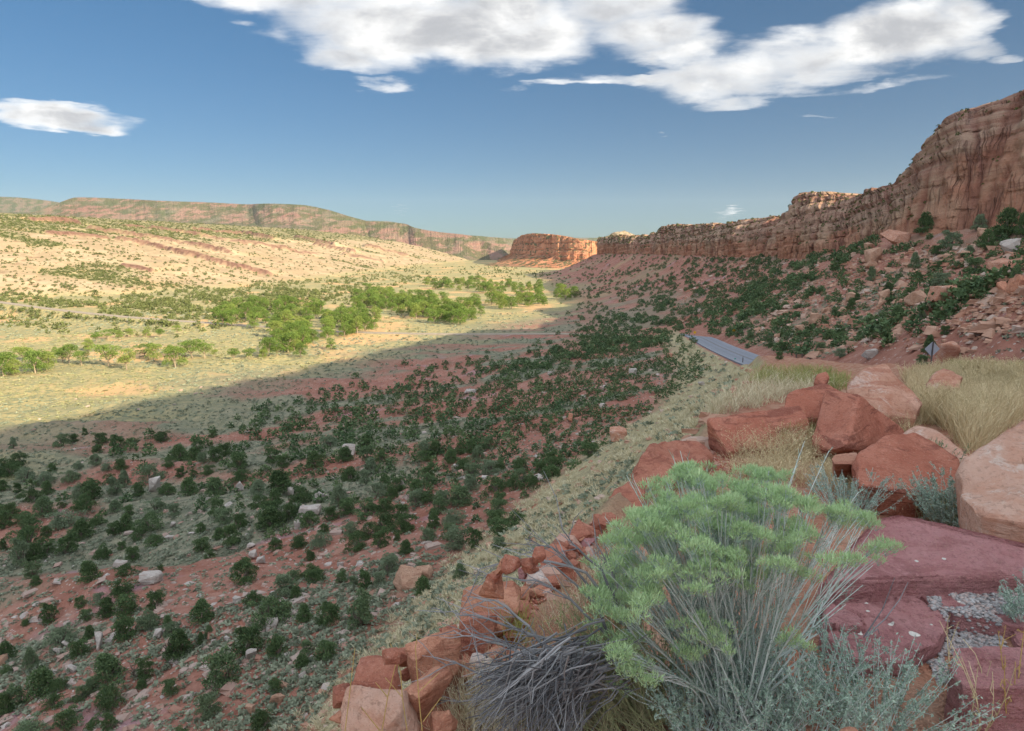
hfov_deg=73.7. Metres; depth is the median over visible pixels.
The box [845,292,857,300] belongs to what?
boulder
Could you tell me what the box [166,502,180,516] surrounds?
juniper tree
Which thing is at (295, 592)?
juniper tree
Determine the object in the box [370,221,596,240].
hills
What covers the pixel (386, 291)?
cottonwood tree
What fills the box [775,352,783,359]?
juniper tree
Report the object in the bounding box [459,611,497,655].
rock
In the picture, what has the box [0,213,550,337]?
shrub thicket
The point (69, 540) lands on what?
juniper tree
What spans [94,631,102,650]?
boulder
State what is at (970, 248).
juniper tree
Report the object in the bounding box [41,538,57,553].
juniper tree
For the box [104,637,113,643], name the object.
boulder
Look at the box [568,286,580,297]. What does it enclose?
cottonwood tree
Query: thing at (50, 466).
juniper tree
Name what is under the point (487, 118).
sky
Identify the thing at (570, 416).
boulder
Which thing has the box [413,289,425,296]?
cottonwood tree
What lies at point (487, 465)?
juniper tree
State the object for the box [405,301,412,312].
cottonwood tree
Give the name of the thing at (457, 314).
cottonwood tree
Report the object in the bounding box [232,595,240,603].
boulder
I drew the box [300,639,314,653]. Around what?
juniper tree
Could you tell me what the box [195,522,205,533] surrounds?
juniper tree
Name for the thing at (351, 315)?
cottonwood tree
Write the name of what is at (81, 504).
juniper tree
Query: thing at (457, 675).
rock
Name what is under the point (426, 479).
juniper tree
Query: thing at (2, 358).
cottonwood tree
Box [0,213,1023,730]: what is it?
ground
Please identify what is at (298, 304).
cottonwood tree
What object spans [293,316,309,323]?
cottonwood tree
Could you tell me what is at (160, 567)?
juniper tree
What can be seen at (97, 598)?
juniper tree
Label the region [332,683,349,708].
rock
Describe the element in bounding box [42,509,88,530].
sagebrush
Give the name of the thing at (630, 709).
broom shrub
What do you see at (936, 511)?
green grass
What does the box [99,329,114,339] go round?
cottonwood tree
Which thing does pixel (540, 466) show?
juniper tree
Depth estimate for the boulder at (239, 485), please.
104.92 m
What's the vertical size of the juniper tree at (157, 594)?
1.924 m
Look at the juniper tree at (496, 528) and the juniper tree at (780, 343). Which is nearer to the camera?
the juniper tree at (496, 528)
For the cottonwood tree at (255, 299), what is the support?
on the ground at (552, 309)
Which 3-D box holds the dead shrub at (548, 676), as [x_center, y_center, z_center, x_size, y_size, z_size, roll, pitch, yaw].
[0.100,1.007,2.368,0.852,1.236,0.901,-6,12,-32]
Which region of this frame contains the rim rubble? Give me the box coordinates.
[421,522,614,730]
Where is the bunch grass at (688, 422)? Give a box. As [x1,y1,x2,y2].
[273,335,751,730]
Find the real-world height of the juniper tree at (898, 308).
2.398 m
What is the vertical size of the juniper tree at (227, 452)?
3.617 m
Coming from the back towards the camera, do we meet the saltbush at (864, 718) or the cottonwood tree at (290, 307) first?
the cottonwood tree at (290, 307)
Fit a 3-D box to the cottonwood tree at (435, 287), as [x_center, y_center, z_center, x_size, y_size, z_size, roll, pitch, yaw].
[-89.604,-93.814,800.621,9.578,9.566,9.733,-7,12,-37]
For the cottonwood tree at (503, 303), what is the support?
on the ground at (552, 309)
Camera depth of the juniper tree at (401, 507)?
70.20 m
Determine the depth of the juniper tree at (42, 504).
103.03 m
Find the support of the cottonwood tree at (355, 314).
on the ground at (552, 309)
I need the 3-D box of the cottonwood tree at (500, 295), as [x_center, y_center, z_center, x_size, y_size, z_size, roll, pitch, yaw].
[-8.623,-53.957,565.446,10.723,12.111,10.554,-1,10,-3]
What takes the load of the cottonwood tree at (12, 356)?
on the ground at (552, 309)
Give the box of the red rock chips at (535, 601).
[491,522,598,673]
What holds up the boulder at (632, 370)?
on the ground at (552, 309)
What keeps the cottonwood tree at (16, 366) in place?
on the ground at (552, 309)
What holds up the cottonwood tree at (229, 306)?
on the ground at (552, 309)
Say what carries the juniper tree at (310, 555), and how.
on the ground at (552, 309)
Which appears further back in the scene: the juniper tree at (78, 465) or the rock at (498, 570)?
the juniper tree at (78, 465)
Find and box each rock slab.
[810,515,1023,627]
[819,596,948,677]
[922,595,1023,638]
[944,646,1023,730]
[1011,631,1023,646]
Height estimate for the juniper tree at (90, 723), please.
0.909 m
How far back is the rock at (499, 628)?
3.15 m
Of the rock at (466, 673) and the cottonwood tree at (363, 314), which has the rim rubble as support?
the rock at (466, 673)
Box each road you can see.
[0,301,587,334]
[680,334,759,364]
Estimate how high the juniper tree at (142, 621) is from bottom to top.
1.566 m
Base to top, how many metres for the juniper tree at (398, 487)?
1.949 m
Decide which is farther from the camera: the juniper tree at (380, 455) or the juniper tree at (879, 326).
the juniper tree at (380, 455)
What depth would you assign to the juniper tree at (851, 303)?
151.94 m
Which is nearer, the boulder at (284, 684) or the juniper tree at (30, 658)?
the boulder at (284, 684)
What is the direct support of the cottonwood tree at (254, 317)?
on the ground at (552, 309)
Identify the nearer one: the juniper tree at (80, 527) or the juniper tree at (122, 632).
the juniper tree at (122, 632)
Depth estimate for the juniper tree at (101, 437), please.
167.34 m
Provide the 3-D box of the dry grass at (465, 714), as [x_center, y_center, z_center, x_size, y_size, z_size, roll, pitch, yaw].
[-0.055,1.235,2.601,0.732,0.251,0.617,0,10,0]
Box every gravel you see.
[926,596,1008,685]
[948,592,1023,615]
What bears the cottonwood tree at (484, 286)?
on the ground at (552, 309)
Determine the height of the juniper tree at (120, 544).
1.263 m
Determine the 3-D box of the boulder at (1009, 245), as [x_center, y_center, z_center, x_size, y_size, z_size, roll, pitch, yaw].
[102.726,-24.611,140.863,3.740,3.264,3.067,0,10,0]
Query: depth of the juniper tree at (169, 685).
41.77 m
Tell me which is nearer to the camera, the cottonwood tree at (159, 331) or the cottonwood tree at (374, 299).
the cottonwood tree at (159, 331)
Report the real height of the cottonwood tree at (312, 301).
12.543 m
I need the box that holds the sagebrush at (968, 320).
[672,271,1023,358]
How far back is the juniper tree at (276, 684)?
39.02 m
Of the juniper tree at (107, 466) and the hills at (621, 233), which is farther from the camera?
the hills at (621, 233)
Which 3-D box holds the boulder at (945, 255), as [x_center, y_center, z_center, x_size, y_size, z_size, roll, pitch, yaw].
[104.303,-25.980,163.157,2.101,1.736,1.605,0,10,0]
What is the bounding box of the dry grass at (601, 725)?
[482,596,695,730]
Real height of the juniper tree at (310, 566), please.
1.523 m
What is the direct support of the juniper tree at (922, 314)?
on the ground at (552, 309)
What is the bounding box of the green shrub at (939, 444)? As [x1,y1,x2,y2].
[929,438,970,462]
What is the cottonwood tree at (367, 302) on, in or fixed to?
on the ground at (552, 309)
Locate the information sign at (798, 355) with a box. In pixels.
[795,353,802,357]
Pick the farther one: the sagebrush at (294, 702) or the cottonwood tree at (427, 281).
the cottonwood tree at (427, 281)
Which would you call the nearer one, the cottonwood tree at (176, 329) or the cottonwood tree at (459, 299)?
the cottonwood tree at (176, 329)
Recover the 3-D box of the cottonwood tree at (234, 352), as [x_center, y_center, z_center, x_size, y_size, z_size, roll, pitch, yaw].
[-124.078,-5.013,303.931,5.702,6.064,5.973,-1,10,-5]
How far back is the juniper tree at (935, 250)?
173.88 m
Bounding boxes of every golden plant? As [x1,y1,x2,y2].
[345,634,440,730]
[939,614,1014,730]
[998,626,1023,713]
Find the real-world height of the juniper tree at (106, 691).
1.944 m
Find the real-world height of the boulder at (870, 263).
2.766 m
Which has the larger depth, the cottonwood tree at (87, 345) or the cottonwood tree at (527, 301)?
the cottonwood tree at (527, 301)
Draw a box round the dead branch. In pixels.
[806,578,907,653]
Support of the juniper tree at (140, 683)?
on the ground at (552, 309)
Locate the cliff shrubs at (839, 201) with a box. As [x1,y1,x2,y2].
[597,90,1023,250]
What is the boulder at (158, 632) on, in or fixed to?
on the ground at (552, 309)
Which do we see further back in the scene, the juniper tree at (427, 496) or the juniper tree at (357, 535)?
the juniper tree at (427, 496)
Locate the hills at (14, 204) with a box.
[0,197,59,212]
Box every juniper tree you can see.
[0,457,11,469]
[0,462,21,477]
[0,479,9,491]
[0,501,20,519]
[0,509,14,530]
[0,538,8,551]
[0,639,19,657]
[0,664,13,675]
[0,690,15,716]
[2,523,50,550]
[3,681,25,712]
[4,512,35,527]
[7,437,17,448]
[7,452,29,466]
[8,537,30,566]
[12,482,23,492]
[12,712,50,730]
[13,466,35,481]
[17,510,41,532]
[18,488,43,502]
[20,617,29,625]
[21,559,42,579]
[21,646,39,669]
[22,665,64,703]
[26,543,47,560]
[29,576,42,586]
[30,496,59,518]
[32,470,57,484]
[37,691,64,712]
[38,602,60,623]
[39,480,55,494]
[39,525,52,537]
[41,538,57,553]
[45,463,57,471]
[49,676,69,691]
[51,704,84,730]
[52,433,71,447]
[53,529,81,554]
[56,502,67,508]
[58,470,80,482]
[66,483,83,500]
[67,637,90,660]
[68,490,97,511]
[69,434,78,442]
[69,685,90,703]
[72,460,84,468]
[72,518,95,539]
[74,595,87,608]
[76,560,103,584]
[78,608,93,621]
[79,479,104,500]
[81,427,88,434]
[82,625,94,639]
[83,678,98,694]
[83,713,103,730]
[86,592,104,606]
[87,512,108,525]
[88,453,101,465]
[88,652,128,685]
[91,432,108,443]
[91,444,103,453]
[92,542,111,559]
[93,679,126,712]
[95,596,117,619]
[100,462,112,471]
[100,712,117,730]
[102,473,115,482]
[105,520,124,535]
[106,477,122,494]
[106,499,122,512]
[106,578,137,598]
[109,434,126,450]
[110,614,136,642]
[111,592,140,618]
[112,456,128,470]
[114,563,140,576]
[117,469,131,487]
[117,541,126,549]
[118,514,134,531]
[122,504,133,514]
[124,546,139,561]
[125,437,139,443]
[128,526,143,541]
[130,482,146,497]
[132,463,168,483]
[132,512,165,532]
[135,655,154,679]
[136,605,160,631]
[136,678,147,690]
[141,497,167,512]
[142,534,166,549]
[145,589,165,609]
[154,430,170,441]
[156,482,176,495]
[157,564,164,570]
[160,456,175,467]
[160,677,180,697]
[162,615,172,625]
[162,621,178,637]
[162,627,194,660]
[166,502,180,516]
[167,442,188,461]
[174,467,184,477]
[174,725,189,730]
[176,475,199,495]
[184,446,199,460]
[189,469,197,477]
[189,598,216,625]
[191,436,204,452]
[191,536,211,551]
[193,690,222,720]
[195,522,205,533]
[196,450,208,462]
[196,632,204,644]
[198,464,215,475]
[201,643,241,692]
[202,476,225,496]
[203,548,215,558]
[204,625,213,638]
[207,446,224,461]
[207,494,225,516]
[208,429,217,437]
[210,527,223,540]
[212,507,233,525]
[218,442,231,456]
[220,524,241,546]
[228,451,248,468]
[229,555,258,585]
[230,512,249,529]
[231,468,250,482]
[231,624,265,657]
[241,591,263,607]
[246,495,268,509]
[246,594,294,628]
[248,478,269,496]
[249,707,273,730]
[254,504,286,529]
[255,499,280,520]
[263,444,281,464]
[265,468,295,492]
[265,632,288,660]
[267,536,282,551]
[268,676,282,694]
[269,488,283,503]
[271,572,300,597]
[275,455,289,468]
[281,501,297,520]
[286,570,303,582]
[288,485,314,503]
[288,532,308,547]
[288,585,301,599]
[293,649,308,668]
[294,510,321,528]
[295,601,313,623]
[299,563,319,578]
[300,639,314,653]
[303,569,325,584]
[304,450,323,468]
[304,549,315,561]
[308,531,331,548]
[312,600,341,626]
[312,639,337,661]
[316,523,328,533]
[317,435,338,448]
[321,505,339,520]
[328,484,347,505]
[335,568,347,583]
[336,446,354,461]
[336,466,361,481]
[338,498,354,516]
[339,531,367,553]
[341,521,359,536]
[346,587,374,629]
[348,576,358,585]
[351,497,377,519]
[352,520,381,540]
[357,433,372,447]
[357,444,375,461]
[357,569,373,588]
[359,470,371,484]
[362,457,378,473]
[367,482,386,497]
[370,526,391,548]
[371,450,388,462]
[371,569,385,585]
[373,512,394,529]
[374,497,395,513]
[378,472,391,488]
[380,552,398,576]
[384,484,397,498]
[385,477,405,491]
[386,512,417,535]
[391,503,409,519]
[392,533,400,541]
[397,539,414,554]
[406,477,425,496]
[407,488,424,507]
[411,575,430,595]
[416,440,430,454]
[416,449,434,461]
[416,472,436,486]
[416,561,426,565]
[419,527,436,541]
[420,462,436,477]
[421,490,436,503]
[426,508,440,528]
[427,440,443,454]
[432,493,447,513]
[435,522,457,540]
[436,489,449,504]
[441,447,457,463]
[441,507,465,524]
[443,524,468,550]
[446,484,472,506]
[450,441,467,454]
[452,563,466,580]
[454,458,470,470]
[461,438,475,453]
[463,461,479,476]
[463,473,481,491]
[465,527,482,548]
[469,445,486,462]
[479,459,501,474]
[480,435,500,448]
[481,476,504,492]
[484,497,507,514]
[486,510,503,523]
[488,516,509,536]
[490,536,506,550]
[493,457,505,469]
[493,492,506,505]
[501,508,527,529]
[503,474,525,491]
[509,467,529,482]
[513,457,530,472]
[525,476,543,490]
[534,461,546,473]
[541,463,560,480]
[542,455,561,471]
[545,448,557,462]
[579,441,598,457]
[745,331,754,339]
[762,337,774,346]
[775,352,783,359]
[777,341,789,350]
[804,332,811,340]
[813,341,828,351]
[831,331,848,338]
[833,348,846,357]
[840,257,846,265]
[844,297,855,309]
[865,266,876,280]
[872,323,883,333]
[881,332,892,344]
[882,282,892,290]
[888,305,904,323]
[905,287,914,292]
[908,251,921,268]
[913,212,934,233]
[915,354,930,364]
[917,311,926,319]
[920,334,937,354]
[931,245,944,254]
[931,271,950,285]
[937,230,962,248]
[940,325,949,334]
[962,256,985,272]
[964,245,974,251]
[970,213,988,230]
[975,228,997,247]
[990,205,1021,236]
[991,227,1003,240]
[1007,265,1022,279]
[1013,212,1023,236]
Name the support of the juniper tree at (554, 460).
on the ground at (552, 309)
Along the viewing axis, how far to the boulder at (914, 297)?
121.73 m
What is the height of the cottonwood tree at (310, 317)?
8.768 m
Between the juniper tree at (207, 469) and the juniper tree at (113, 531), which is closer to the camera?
the juniper tree at (113, 531)
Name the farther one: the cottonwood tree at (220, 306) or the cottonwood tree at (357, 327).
the cottonwood tree at (220, 306)
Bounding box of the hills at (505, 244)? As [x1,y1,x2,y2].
[472,236,513,253]
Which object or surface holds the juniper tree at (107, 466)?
on the ground at (552, 309)
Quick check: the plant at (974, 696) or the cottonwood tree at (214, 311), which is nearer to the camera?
the plant at (974, 696)
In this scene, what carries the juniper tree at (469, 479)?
on the ground at (552, 309)
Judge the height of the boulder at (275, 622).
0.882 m
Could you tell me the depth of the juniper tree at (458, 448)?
101.96 m
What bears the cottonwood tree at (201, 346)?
on the ground at (552, 309)
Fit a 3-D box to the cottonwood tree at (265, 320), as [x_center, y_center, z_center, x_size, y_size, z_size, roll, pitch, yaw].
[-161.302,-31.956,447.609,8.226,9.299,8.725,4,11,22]
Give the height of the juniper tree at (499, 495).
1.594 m
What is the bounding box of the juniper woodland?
[23,226,1023,539]
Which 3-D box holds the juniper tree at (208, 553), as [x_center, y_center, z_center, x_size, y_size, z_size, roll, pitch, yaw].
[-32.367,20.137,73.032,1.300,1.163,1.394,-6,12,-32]
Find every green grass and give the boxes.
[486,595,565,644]
[745,357,1022,386]
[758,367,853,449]
[849,477,958,525]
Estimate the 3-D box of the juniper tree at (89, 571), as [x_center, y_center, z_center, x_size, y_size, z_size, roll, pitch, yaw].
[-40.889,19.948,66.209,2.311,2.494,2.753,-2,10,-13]
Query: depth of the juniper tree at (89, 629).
52.34 m
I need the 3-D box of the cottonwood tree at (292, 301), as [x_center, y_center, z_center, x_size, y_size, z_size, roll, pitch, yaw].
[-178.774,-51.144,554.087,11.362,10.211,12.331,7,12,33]
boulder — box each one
[0,653,7,665]
[53,648,61,653]
[67,664,76,672]
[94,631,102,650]
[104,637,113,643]
[112,559,127,567]
[139,570,162,584]
[148,476,160,491]
[153,628,162,637]
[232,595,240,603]
[236,481,243,490]
[245,648,256,658]
[245,703,254,713]
[247,542,254,547]
[248,549,256,557]
[256,555,265,562]
[266,617,278,631]
[269,693,284,702]
[279,681,288,688]
[287,487,293,494]
[294,519,302,529]
[299,504,321,518]
[299,671,306,678]
[315,492,328,502]
[342,444,354,455]
[393,565,421,591]
[415,565,432,578]
[465,389,475,393]
[568,413,572,421]
[609,426,626,441]
[610,481,645,506]
[629,368,637,374]
[631,440,713,490]
[707,406,811,458]
[784,383,840,430]
[794,324,804,334]
[808,312,821,325]
[812,391,903,459]
[814,372,828,385]
[821,307,831,313]
[832,452,856,478]
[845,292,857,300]
[846,364,921,429]
[851,432,959,517]
[861,348,877,359]
[864,243,873,248]
[864,247,882,262]
[864,260,877,268]
[876,298,885,307]
[878,289,889,298]
[880,229,911,243]
[903,426,967,461]
[904,290,926,305]
[926,285,956,301]
[926,368,962,393]
[937,341,960,361]
[942,253,953,258]
[955,421,1023,542]
[958,250,969,256]
[977,227,990,236]
[985,258,1015,275]
[996,281,1006,289]
[1000,238,1020,251]
[1005,275,1023,293]
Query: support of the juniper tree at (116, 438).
on the ground at (552, 309)
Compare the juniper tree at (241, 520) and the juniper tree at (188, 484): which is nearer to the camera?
the juniper tree at (241, 520)
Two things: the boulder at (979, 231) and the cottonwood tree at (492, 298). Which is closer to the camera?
the boulder at (979, 231)
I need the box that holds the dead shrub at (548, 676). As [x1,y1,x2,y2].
[398,472,654,730]
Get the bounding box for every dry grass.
[418,639,587,730]
[482,596,695,730]
[515,545,641,646]
[697,363,849,413]
[703,416,828,463]
[713,442,853,493]
[824,471,956,521]
[888,407,935,431]
[897,353,1023,453]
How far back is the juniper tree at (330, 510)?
74.02 m
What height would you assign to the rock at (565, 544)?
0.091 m
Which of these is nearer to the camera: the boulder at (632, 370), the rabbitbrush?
the rabbitbrush
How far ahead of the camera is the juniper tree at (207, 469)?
122.15 m
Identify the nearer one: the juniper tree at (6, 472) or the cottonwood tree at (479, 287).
the juniper tree at (6, 472)
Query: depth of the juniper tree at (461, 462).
86.96 m
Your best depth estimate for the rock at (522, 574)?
3.44 m
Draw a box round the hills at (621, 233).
[608,231,633,235]
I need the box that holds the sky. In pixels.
[0,0,1023,237]
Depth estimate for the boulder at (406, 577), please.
50.42 m
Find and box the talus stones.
[671,242,1023,362]
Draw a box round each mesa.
[0,197,369,229]
[485,233,596,268]
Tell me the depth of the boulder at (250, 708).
37.36 m
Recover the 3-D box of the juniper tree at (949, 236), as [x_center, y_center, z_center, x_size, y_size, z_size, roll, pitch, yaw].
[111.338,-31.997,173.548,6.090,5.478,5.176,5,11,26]
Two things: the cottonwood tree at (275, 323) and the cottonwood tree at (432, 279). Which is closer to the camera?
the cottonwood tree at (275, 323)
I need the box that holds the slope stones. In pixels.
[296,349,753,730]
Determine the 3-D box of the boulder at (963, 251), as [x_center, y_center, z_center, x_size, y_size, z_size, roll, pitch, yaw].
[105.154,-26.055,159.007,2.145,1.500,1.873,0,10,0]
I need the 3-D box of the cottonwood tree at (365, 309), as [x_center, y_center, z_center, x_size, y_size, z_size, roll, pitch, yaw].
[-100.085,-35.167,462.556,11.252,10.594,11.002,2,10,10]
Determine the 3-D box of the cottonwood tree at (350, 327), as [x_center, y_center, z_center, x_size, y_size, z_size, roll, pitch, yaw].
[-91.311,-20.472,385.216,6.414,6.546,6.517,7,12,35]
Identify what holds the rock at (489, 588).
on the ground at (552, 309)
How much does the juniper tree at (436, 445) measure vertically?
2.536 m
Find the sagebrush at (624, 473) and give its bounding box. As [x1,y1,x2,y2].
[297,339,743,723]
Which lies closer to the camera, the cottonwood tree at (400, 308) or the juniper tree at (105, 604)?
the juniper tree at (105, 604)
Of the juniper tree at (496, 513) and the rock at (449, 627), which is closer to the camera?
the rock at (449, 627)
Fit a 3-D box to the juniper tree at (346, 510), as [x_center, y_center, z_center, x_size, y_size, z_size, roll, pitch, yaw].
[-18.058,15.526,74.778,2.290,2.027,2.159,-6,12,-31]
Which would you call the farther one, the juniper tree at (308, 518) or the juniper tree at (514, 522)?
the juniper tree at (308, 518)
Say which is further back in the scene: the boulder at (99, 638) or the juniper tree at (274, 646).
the boulder at (99, 638)
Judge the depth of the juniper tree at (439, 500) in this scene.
68.80 m
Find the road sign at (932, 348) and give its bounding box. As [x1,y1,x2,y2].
[925,342,939,365]
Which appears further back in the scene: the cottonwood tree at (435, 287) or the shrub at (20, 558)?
the cottonwood tree at (435, 287)
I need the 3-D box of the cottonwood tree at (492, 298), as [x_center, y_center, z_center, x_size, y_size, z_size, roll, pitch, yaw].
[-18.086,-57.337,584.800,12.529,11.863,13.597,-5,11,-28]
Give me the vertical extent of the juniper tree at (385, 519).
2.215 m
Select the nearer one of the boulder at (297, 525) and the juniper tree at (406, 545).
the juniper tree at (406, 545)
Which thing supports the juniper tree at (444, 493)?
on the ground at (552, 309)
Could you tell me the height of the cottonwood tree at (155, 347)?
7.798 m
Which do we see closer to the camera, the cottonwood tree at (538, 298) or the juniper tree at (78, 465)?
the juniper tree at (78, 465)
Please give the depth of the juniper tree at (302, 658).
41.13 m
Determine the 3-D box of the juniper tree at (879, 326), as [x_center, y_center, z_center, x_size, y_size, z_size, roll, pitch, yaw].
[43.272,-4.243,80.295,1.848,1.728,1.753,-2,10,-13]
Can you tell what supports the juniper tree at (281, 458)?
on the ground at (552, 309)
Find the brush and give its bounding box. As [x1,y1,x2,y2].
[0,311,419,481]
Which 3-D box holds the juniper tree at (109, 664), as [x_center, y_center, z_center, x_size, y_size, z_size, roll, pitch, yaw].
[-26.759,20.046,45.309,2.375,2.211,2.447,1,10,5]
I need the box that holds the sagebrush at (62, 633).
[38,624,79,651]
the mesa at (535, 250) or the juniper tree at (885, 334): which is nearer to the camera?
the juniper tree at (885, 334)
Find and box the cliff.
[597,90,1023,259]
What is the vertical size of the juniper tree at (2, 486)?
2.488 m
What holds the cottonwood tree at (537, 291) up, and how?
on the ground at (552, 309)
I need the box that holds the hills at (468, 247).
[312,220,508,260]
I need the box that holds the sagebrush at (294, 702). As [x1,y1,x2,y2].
[0,306,669,730]
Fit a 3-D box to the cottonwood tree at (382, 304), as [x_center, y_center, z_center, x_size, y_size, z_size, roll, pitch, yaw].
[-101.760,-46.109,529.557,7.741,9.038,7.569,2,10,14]
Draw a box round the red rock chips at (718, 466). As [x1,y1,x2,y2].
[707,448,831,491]
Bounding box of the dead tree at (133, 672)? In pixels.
[125,660,138,677]
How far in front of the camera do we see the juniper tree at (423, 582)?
47.32 m
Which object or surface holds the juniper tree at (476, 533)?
on the ground at (552, 309)
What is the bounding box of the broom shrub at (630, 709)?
[512,559,723,730]
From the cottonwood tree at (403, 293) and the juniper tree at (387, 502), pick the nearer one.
the juniper tree at (387, 502)
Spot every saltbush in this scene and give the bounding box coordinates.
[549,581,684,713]
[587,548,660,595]
[643,650,766,730]
[709,644,849,730]
[739,609,906,730]
[788,611,1006,730]
[803,460,904,517]
[896,461,959,527]
[997,569,1023,622]
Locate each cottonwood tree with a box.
[0,352,17,375]
[1,351,16,362]
[4,358,22,374]
[10,346,33,361]
[20,349,48,372]
[34,351,58,370]
[54,349,66,361]
[56,344,77,362]
[72,350,89,365]
[81,338,94,350]
[88,343,121,366]
[89,332,101,342]
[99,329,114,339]
[114,330,123,337]
[117,348,135,369]
[124,328,135,336]
[133,343,153,357]
[142,329,150,335]
[143,343,162,359]
[154,329,164,337]
[161,346,187,366]
[171,325,181,331]
[176,338,205,357]
[191,343,214,357]
[210,307,220,316]
[213,304,225,313]
[216,310,225,324]
[222,309,239,325]
[225,304,235,309]
[227,348,239,359]
[229,296,242,307]
[230,307,244,317]
[239,302,250,317]
[240,302,256,312]
[242,348,255,358]
[245,312,261,327]
[246,297,261,309]
[249,295,260,305]
[249,307,264,318]
[258,336,277,354]
[258,349,266,357]
[260,301,269,308]
[260,310,271,322]
[266,320,274,331]
[268,320,283,336]
[269,328,282,340]
[270,299,283,313]
[271,341,285,354]
[274,331,298,352]
[276,295,292,305]
[278,309,292,320]
[279,310,294,326]
[280,327,289,339]
[281,323,300,330]
[283,304,297,317]
[283,329,301,345]
[286,296,297,304]
[288,339,299,350]
[293,307,305,318]
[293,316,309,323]
[293,342,307,356]
[294,320,311,334]
[295,300,303,307]
[296,324,311,342]
[296,327,311,345]
[301,302,310,311]
[301,307,313,317]
[302,315,314,327]
[308,297,321,309]
[310,329,318,340]
[311,306,320,315]
[312,300,326,315]
[319,326,333,336]
[320,318,336,336]
[321,316,334,330]
[322,310,333,315]
[326,338,335,349]
[329,312,338,324]
[333,309,341,320]
[335,312,350,325]
[338,322,350,336]
[341,307,354,319]
[341,313,352,323]
[345,324,354,334]
[350,296,360,306]
[350,315,364,333]
[352,310,360,318]
[353,288,362,296]
[355,302,365,311]
[356,295,365,305]
[357,306,370,318]
[357,315,373,330]
[358,312,368,321]
[363,283,371,290]
[363,297,371,307]
[366,289,376,296]
[368,295,380,306]
[369,319,378,328]
[370,306,382,318]
[376,300,385,309]
[379,298,388,308]
[381,289,391,298]
[387,297,396,304]
[387,301,396,310]
[393,297,402,307]
[394,292,407,303]
[396,295,406,307]
[396,303,406,314]
[403,296,413,307]
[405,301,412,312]
[408,297,419,305]
[409,302,424,316]
[409,304,422,318]
[411,294,423,302]
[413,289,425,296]
[414,301,429,316]
[422,289,434,299]
[423,308,430,316]
[424,277,429,285]
[426,297,433,302]
[427,309,438,322]
[429,278,437,284]
[429,293,440,303]
[431,282,438,288]
[432,299,442,307]
[432,304,442,315]
[436,307,446,321]
[437,280,444,287]
[438,292,449,301]
[439,304,451,314]
[443,280,452,287]
[443,298,452,308]
[446,301,458,308]
[446,311,455,322]
[450,308,466,323]
[453,297,465,303]
[453,303,464,316]
[457,277,464,284]
[458,306,471,322]
[462,300,473,308]
[465,279,473,289]
[468,310,478,318]
[470,293,480,301]
[473,275,480,283]
[474,301,481,308]
[475,282,484,292]
[477,305,484,314]
[481,281,488,290]
[484,292,497,304]
[487,284,496,292]
[496,293,507,305]
[498,298,507,308]
[504,296,517,308]
[515,284,527,294]
[515,296,521,303]
[520,291,533,302]
[523,297,533,305]
[526,283,532,291]
[534,288,542,297]
[535,279,542,285]
[535,294,543,302]
[540,298,547,305]
[553,288,561,297]
[561,288,571,299]
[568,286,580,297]
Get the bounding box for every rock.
[329,710,341,723]
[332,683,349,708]
[340,685,418,730]
[352,655,400,689]
[382,647,400,664]
[398,647,407,666]
[400,667,409,681]
[404,666,451,721]
[405,628,460,682]
[430,710,457,730]
[439,624,458,631]
[451,660,474,687]
[459,580,520,623]
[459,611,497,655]
[459,666,474,682]
[469,653,493,670]
[478,570,503,598]
[486,574,500,583]
[486,645,503,661]
[494,558,502,574]
[494,620,505,636]
[501,554,520,574]
[518,567,527,578]
[520,557,537,572]
[520,586,529,600]
[521,564,538,573]
[526,568,549,587]
[529,586,544,598]
[532,546,546,563]
[540,551,566,567]
[546,575,560,588]
[554,539,572,548]
[567,549,575,559]
[568,542,586,554]
[569,558,580,568]
[570,519,596,539]
[580,538,594,546]
[592,513,608,532]
[602,512,620,526]
[839,726,858,730]
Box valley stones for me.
[0,360,665,730]
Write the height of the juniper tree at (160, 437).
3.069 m
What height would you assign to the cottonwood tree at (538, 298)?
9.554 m
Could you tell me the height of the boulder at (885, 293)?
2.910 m
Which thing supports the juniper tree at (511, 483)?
on the ground at (552, 309)
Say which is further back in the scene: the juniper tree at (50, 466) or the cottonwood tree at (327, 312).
the cottonwood tree at (327, 312)
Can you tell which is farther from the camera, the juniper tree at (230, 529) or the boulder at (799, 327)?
the boulder at (799, 327)
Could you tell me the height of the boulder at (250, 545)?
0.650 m
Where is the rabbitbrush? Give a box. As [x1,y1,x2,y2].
[578,439,906,730]
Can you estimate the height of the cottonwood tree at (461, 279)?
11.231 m
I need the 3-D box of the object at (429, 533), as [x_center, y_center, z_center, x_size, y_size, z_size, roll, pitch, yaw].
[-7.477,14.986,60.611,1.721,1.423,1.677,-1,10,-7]
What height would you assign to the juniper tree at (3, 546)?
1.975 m
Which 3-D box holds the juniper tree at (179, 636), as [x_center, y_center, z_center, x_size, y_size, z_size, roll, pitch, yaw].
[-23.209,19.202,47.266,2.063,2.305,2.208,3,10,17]
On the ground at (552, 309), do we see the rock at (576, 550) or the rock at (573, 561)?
the rock at (573, 561)
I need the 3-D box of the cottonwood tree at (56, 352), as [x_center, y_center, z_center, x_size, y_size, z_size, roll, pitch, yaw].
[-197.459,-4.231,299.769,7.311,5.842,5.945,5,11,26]

